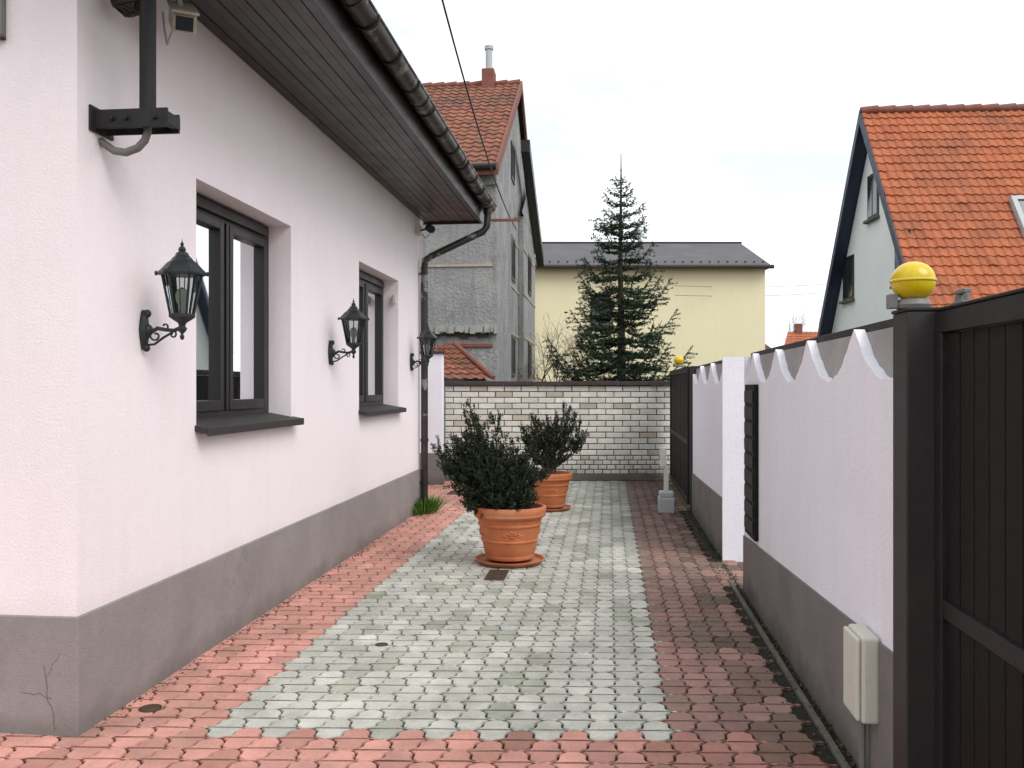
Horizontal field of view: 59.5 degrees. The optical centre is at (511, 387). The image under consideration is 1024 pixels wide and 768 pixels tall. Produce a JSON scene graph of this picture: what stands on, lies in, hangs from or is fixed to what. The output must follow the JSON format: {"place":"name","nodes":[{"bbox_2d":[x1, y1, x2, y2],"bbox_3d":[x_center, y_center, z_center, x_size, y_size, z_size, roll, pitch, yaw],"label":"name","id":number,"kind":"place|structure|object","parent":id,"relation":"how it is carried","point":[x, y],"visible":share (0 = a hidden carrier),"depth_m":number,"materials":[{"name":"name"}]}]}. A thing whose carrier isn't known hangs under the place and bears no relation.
{"place":"outdoors","nodes":[
{"label":"outdoors","id":0,"kind":"place"},
{"bbox_2d":[0,481,855,767],"bbox_3d":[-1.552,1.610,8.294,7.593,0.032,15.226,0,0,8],"label":"courtyard paving","id":1,"kind":"structure","parent":0,"point":[618,523],"depth_m":5.05,"materials":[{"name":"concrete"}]},
{"bbox_2d":[139,704,161,713],"bbox_3d":[-1.800,1.607,4.460,0.110,0.025,0.110,0,0,0],"label":"valve cap","id":2,"kind":"object","parent":1,"relation":"on","point":[152,708],"visible":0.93,"depth_m":4.45,"materials":[{"name":"metal"}]},
{"bbox_2d":[96,514,416,729],"bbox_3d":[-1.548,1.602,7.824,0.100,0.025,7.312,0,0,6],"label":"dry debris","id":3,"kind":"object","parent":1,"relation":"on","point":[249,627],"visible":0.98,"depth_m":6.07,"materials":[{"name":"brown plant"}]},
{"bbox_2d":[375,642,387,646],"bbox_3d":[-0.810,1.607,5.560,0.080,0.025,0.080,0,0,0],"label":"valve cap","id":4,"kind":"object","parent":1,"relation":"on","point":[381,644],"visible":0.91,"depth_m":5.56,"materials":[{"name":"metal"}]},
{"bbox_2d":[412,494,446,515],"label":"weeds","id":5,"kind":"object","parent":1,"relation":"on","point":[430,505],"visible":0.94,"depth_m":11.25,"materials":[{"name":"green plant"}]},
{"bbox_2d":[420,351,445,484],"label":"white wall","id":6,"kind":"structure","parent":1,"relation":"on","point":[436,476],"depth_m":14.70,"materials":[{"name":"white paint"}]},
{"bbox_2d":[446,490,457,494],"bbox_3d":[-0.880,1.603,13.600,0.160,0.018,0.500,0,0,6],"label":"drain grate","id":7,"kind":"object","parent":1,"relation":"on","point":[452,492],"visible":0.58,"depth_m":13.44,"materials":[{"name":"metal"}]},
{"bbox_2d":[484,569,508,580],"bbox_3d":[-0.130,1.603,7.620,0.170,0.018,0.420,0,0,6],"label":"drain grate","id":8,"kind":"object","parent":1,"relation":"on","point":[497,575],"visible":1,"depth_m":7.59,"materials":[{"name":"metal"}]},
{"bbox_2d":[473,502,545,567],"bbox_3d":[-0.020,1.338,8.180,0.670,0.524,0.670,0,0,-9],"label":"terracotta pot","id":9,"kind":"object","parent":1,"relation":"on","point":[509,538],"visible":0.94,"depth_m":7.95,"materials":[{"name":"ceramic"}]},
{"bbox_2d":[430,398,551,517],"bbox_3d":[-0.180,0.653,8.183,0.921,1.112,0.798,0,0,38],"label":"yew shrub","id":10,"kind":"object","parent":9,"relation":"in","point":[480,472],"visible":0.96,"depth_m":8.06,"materials":[{"name":"green plant"}]},
{"bbox_2d":[530,470,572,511],"bbox_3d":[0.480,1.356,11.720,0.623,0.487,0.623,0,0,-9],"label":"terracotta pot","id":11,"kind":"object","parent":1,"relation":"on","point":[553,488],"visible":0.69,"depth_m":11.50,"materials":[{"name":"ceramic"}]},
{"bbox_2d":[518,401,588,473],"bbox_3d":[0.531,0.655,11.692,0.866,0.953,0.575,0,0,22],"label":"yew shrub","id":12,"kind":"object","parent":11,"relation":"on","point":[549,441],"visible":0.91,"depth_m":11.69,"materials":[{"name":"green plant"}]},
{"bbox_2d":[658,447,674,513],"bbox_3d":[1.971,1.185,11.460,0.200,0.830,0.260,0,0,6],"label":"gate motor","id":13,"kind":"object","parent":1,"relation":"on","point":[666,501],"visible":1,"depth_m":11.36,"materials":[{"name":"grey plastic"}]},
{"bbox_2d":[690,366,696,510],"bbox_3d":[2.383,0.674,11.620,0.148,1.892,0.148,0,0,6],"label":"gate post","id":14,"kind":"object","parent":1,"relation":"on","point":[693,370],"visible":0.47,"depth_m":11.56,"materials":[{"name":"black metal"}]},
{"bbox_2d":[670,366,689,504],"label":"gate","id":15,"kind":"structure","parent":14,"relation":"attached to","point":[680,428],"depth_m":13.11,"materials":[{"name":"metal"}]},
{"bbox_2d":[673,356,683,366],"bbox_3d":[2.269,-0.352,12.200,0.154,0.154,0.146,0,0,6],"label":"warning beacon","id":16,"kind":"object","parent":15,"relation":"attached to","point":[678,361],"visible":1,"depth_m":12.15,"materials":[{"name":"yellow plastic"}]},
{"bbox_2d":[663,484,856,767],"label":"leaf litter","id":17,"kind":"object","parent":1,"relation":"on","point":[775,641],"visible":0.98,"depth_m":5.81,"materials":[{"name":"brown plant"}]},
{"bbox_2d":[728,579,850,767],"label":"kerb","id":18,"kind":"structure","parent":1,"relation":"on","point":[833,748],"depth_m":4.75,"materials":[{"name":"grey concrete"}]},
{"bbox_2d":[891,307,938,767],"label":"gate post","id":19,"kind":"object","parent":1,"relation":"on","point":[913,570],"visible":0.59,"depth_m":3.03,"materials":[{"name":"grey metal"}]},
{"bbox_2d":[886,262,937,309],"bbox_3d":[1.384,-0.353,3.100,0.162,0.162,0.154,0,0,6],"label":"warning beacon","id":20,"kind":"object","parent":19,"relation":"on","point":[913,284],"visible":0.98,"depth_m":3.05,"materials":[{"name":"yellow plastic"}]},
{"bbox_2d":[933,287,1023,767],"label":"gate","id":21,"kind":"structure","parent":19,"relation":"attached to","point":[979,500],"depth_m":2.69,"materials":[{"name":"paint"}]},
{"bbox_2d":[951,288,970,304],"bbox_3d":[1.500,-0.296,2.980,0.040,0.060,0.100,0,0,6],"label":"gate fitting","id":22,"kind":"object","parent":21,"relation":"attached to","point":[962,295],"visible":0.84,"depth_m":2.96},
{"bbox_2d":[420,45,543,381],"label":"grey house","id":23,"kind":"structure","parent":0,"point":[481,289],"depth_m":21.79,"materials":[{"name":"paint"}]},
{"bbox_2d":[511,141,514,184],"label":"window","id":24,"kind":"structure","parent":23,"relation":"in","point":[512,146],"depth_m":24.39,"materials":[{"name":"grey glass"}]},
{"bbox_2d":[511,234,515,282],"bbox_3d":[0.035,-3.500,24.476,0.030,1.200,1.000,0,0,6],"label":"window","id":25,"kind":"structure","parent":23,"relation":"in","point":[513,245],"depth_m":24.43,"materials":[{"name":"grey glass"}]},
{"bbox_2d":[511,335,515,375],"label":"window","id":26,"kind":"structure","parent":23,"relation":"in","point":[513,339],"depth_m":24.43,"materials":[{"name":"grey glass"}]},
{"bbox_2d":[528,254,531,295],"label":"window","id":27,"kind":"structure","parent":23,"relation":"in","point":[529,262],"depth_m":28.03,"materials":[{"name":"grey glass"}]},
{"bbox_2d":[528,342,531,377],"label":"window","id":28,"kind":"structure","parent":23,"relation":"in","point":[529,344],"depth_m":28.03,"materials":[{"name":"grey glass"}]},
{"bbox_2d":[371,0,1023,347],"label":"sky","id":29,"kind":"structure","parent":0,"point":[730,120],"materials":[{"name":"white"}]},
{"bbox_2d":[784,324,817,344],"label":"distant house","id":30,"kind":"structure","parent":0,"point":[797,334],"depth_m":62.34,"materials":[{"name":"orange tile"}]},
{"bbox_2d":[817,103,1023,336],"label":"orange roof house","id":31,"kind":"structure","parent":0,"point":[938,190],"depth_m":18.94,"materials":[{"name":"tile"}]},
{"bbox_2d":[839,254,854,303],"bbox_3d":[8.074,-2.595,21.602,0.099,1.110,0.900,0,0,3],"label":"window","id":32,"kind":"structure","parent":31,"relation":"in","point":[848,267],"depth_m":21.53,"materials":[{"name":"grey glass"}]},
{"bbox_2d":[863,173,879,223],"bbox_3d":[7.973,-4.220,19.901,0.099,1.060,0.800,0,0,3],"label":"window","id":33,"kind":"structure","parent":31,"relation":"in","point":[872,191],"depth_m":19.91,"materials":[{"name":"grey glass"}]},
{"bbox_2d":[890,229,910,288],"bbox_3d":[7.895,-2.595,18.206,0.099,1.110,0.900,0,0,3],"label":"window","id":34,"kind":"structure","parent":31,"relation":"in","point":[896,261],"depth_m":18.47,"materials":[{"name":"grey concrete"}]},
{"label":"ground","id":35,"kind":"structure","parent":0,"visible":0},
{"bbox_2d":[0,0,496,736],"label":"house","id":36,"kind":"structure","parent":35,"relation":"on","point":[240,456],"depth_m":5.30,"materials":[{"name":"white paint"}]},
{"bbox_2d":[0,0,5,39],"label":"wall plate","id":37,"kind":"object","parent":36,"relation":"attached to","point":[2,19],"depth_m":4.14,"materials":[{"name":"grey plastic"}]},
{"bbox_2d":[89,0,179,156],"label":"pole bracket","id":38,"kind":"object","parent":36,"relation":"attached to","point":[146,119],"visible":1,"depth_m":4.25,"materials":[{"name":"metal"}]},
{"bbox_2d":[139,241,208,351],"bbox_3d":[-1.761,-0.481,4.663,0.356,0.593,0.239,0,0,-11],"label":"wall lantern","id":39,"kind":"object","parent":36,"relation":"attached to","point":[181,263],"depth_m":4.66,"materials":[{"name":"black metal"}]},
{"bbox_2d":[162,0,199,45],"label":"security camera","id":40,"kind":"object","parent":36,"relation":"attached to","point":[182,17],"visible":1,"depth_m":4.57,"materials":[{"name":"grey plastic"}]},
{"bbox_2d":[176,15,193,31],"bbox_3d":[-1.665,-1.848,4.556,0.084,0.063,0.037,0,0,-25],"label":"lens window","id":41,"kind":"structure","parent":40,"relation":"in","point":[183,23],"depth_m":4.55,"materials":[{"name":"black glass"}]},
{"bbox_2d":[195,193,303,435],"bbox_3d":[-1.918,-0.475,6.143,0.436,1.530,1.680,0,0,6],"label":"window","id":42,"kind":"structure","parent":36,"relation":"in","point":[232,311],"depth_m":6.18,"materials":[{"name":"black glass"}]},
{"bbox_2d":[328,298,368,364],"bbox_3d":[-1.425,-0.486,7.818,0.356,0.593,0.239,0,0,-11],"label":"wall lantern","id":43,"kind":"object","parent":36,"relation":"attached to","point":[353,312],"depth_m":7.81,"materials":[{"name":"black metal"}]},
{"bbox_2d":[358,270,405,416],"bbox_3d":[-1.547,-0.475,9.653,0.442,1.530,1.740,0,0,6],"label":"window","id":44,"kind":"structure","parent":36,"relation":"in","point":[370,287],"depth_m":9.95,"materials":[{"name":"black glass"}]},
{"bbox_2d":[392,295,395,303],"bbox_3d":[-1.369,-1.020,10.418,0.040,0.100,0.058,0,0,6],"label":"alarm box","id":45,"kind":"object","parent":36,"relation":"attached to","point":[393,299],"visible":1,"depth_m":10.39,"materials":[{"name":"beige plastic"}]},
{"bbox_2d":[410,325,438,370],"bbox_3d":[-1.080,-0.496,11.049,0.356,0.593,0.239,0,0,-11],"label":"wall lantern","id":46,"kind":"object","parent":36,"relation":"attached to","point":[427,333],"depth_m":11.04,"materials":[{"name":"black metal"}]},
{"bbox_2d":[415,224,434,237],"bbox_3d":[-1.091,-1.992,11.384,0.267,0.193,0.224,0,0,6],"label":"security camera","id":47,"kind":"object","parent":36,"relation":"attached to","point":[429,228],"visible":1,"depth_m":11.37,"materials":[{"name":"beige plastic"}]},
{"bbox_2d":[441,0,516,229],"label":"overhead cable","id":48,"kind":"object","parent":36,"relation":"attached to","point":[446,15],"visible":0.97,"depth_m":11.01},
{"bbox_2d":[491,217,519,221],"bbox_3d":[-0.084,-2.195,11.720,0.380,0.050,0.040,0,0,6],"label":"gutter end bar","id":49,"kind":"object","parent":36,"relation":"attached to","point":[505,220],"visible":0.95,"depth_m":11.70,"materials":[{"name":"red metal"}]},
{"bbox_2d":[420,341,494,451],"bbox_3d":[-1.106,0.330,17.793,1.588,2.541,1.895,0,0,0],"label":"lean to shed","id":50,"kind":"object","parent":35,"relation":"on","point":[466,362],"visible":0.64,"depth_m":17.71,"materials":[{"name":"orange tile"}]},
{"bbox_2d":[445,381,671,480],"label":"brick wall","id":51,"kind":"structure","parent":35,"relation":"on","point":[626,424],"depth_m":15.36,"materials":[{"name":"white brick"}]},
{"bbox_2d":[527,346,614,380],"bbox_3d":[1.829,0.150,27.778,3.545,2.950,3.130,0,0,-29],"label":"bare shrub","id":52,"kind":"object","parent":35,"relation":"on","point":[534,378],"visible":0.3,"depth_m":27.50,"materials":[{"name":"brown plant"}]},
{"bbox_2d":[518,312,650,380],"bbox_3d":[1.226,-0.419,26.878,4.065,4.082,5.857,0,0,-31],"label":"bare shrub","id":53,"kind":"object","parent":35,"relation":"on","point":[565,352],"visible":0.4,"depth_m":27.71,"materials":[{"name":"brown plant"}]},
{"bbox_2d":[542,163,697,380],"bbox_3d":[2.921,-2.329,23.824,4.333,7.861,4.384,0,0,36],"label":"spruce tree","id":54,"kind":"object","parent":35,"relation":"on","point":[621,359],"visible":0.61,"depth_m":23.69,"materials":[{"name":"green plant"}]},
{"bbox_2d":[535,242,773,380],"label":"yellow house","id":55,"kind":"structure","parent":35,"relation":"on","point":[721,314],"depth_m":40.00,"materials":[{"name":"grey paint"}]},
{"bbox_2d":[590,296,610,327],"bbox_3d":[3.950,-3.385,39.950,1.000,1.530,0.099,0,0,0],"label":"window","id":56,"kind":"structure","parent":55,"relation":"in","point":[608,324],"depth_m":39.96,"materials":[{"name":"grey glass"}]},
{"bbox_2d":[677,293,815,295],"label":"overhead cable","id":57,"kind":"object","parent":55,"relation":"attached to","point":[765,295],"visible":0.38,"depth_m":43.58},
{"bbox_2d":[690,284,820,286],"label":"overhead cable","id":58,"kind":"object","parent":55,"relation":"attached to","point":[769,286],"visible":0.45,"depth_m":43.86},
{"bbox_2d":[692,357,743,561],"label":"boundary wall","id":59,"kind":"structure","parent":35,"relation":"on","point":[718,460],"depth_m":8.58,"materials":[{"name":"white paint"}]},
{"bbox_2d":[779,305,821,338],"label":"bare tree","id":60,"kind":"object","parent":35,"relation":"on","point":[792,327],"visible":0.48,"depth_m":83.61,"materials":[{"name":"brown plant"}]},
{"bbox_2d":[743,319,892,767],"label":"boundary wall","id":61,"kind":"structure","parent":35,"relation":"on","point":[817,566],"depth_m":4.35,"materials":[{"name":"white paint"}]},
{"bbox_2d":[744,384,758,541],"bbox_3d":[1.762,0.540,6.611,0.040,1.120,0.460,0,0,6],"label":"letterbox panel","id":62,"kind":"object","parent":61,"relation":"attached to","point":[751,459],"visible":1,"depth_m":6.45,"materials":[{"name":"black metal"}]},
{"bbox_2d":[843,624,878,767],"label":"electrical box","id":63,"kind":"object","parent":61,"relation":"attached to","point":[861,672],"visible":1,"depth_m":3.50,"materials":[{"name":"beige plastic"}]}
]}

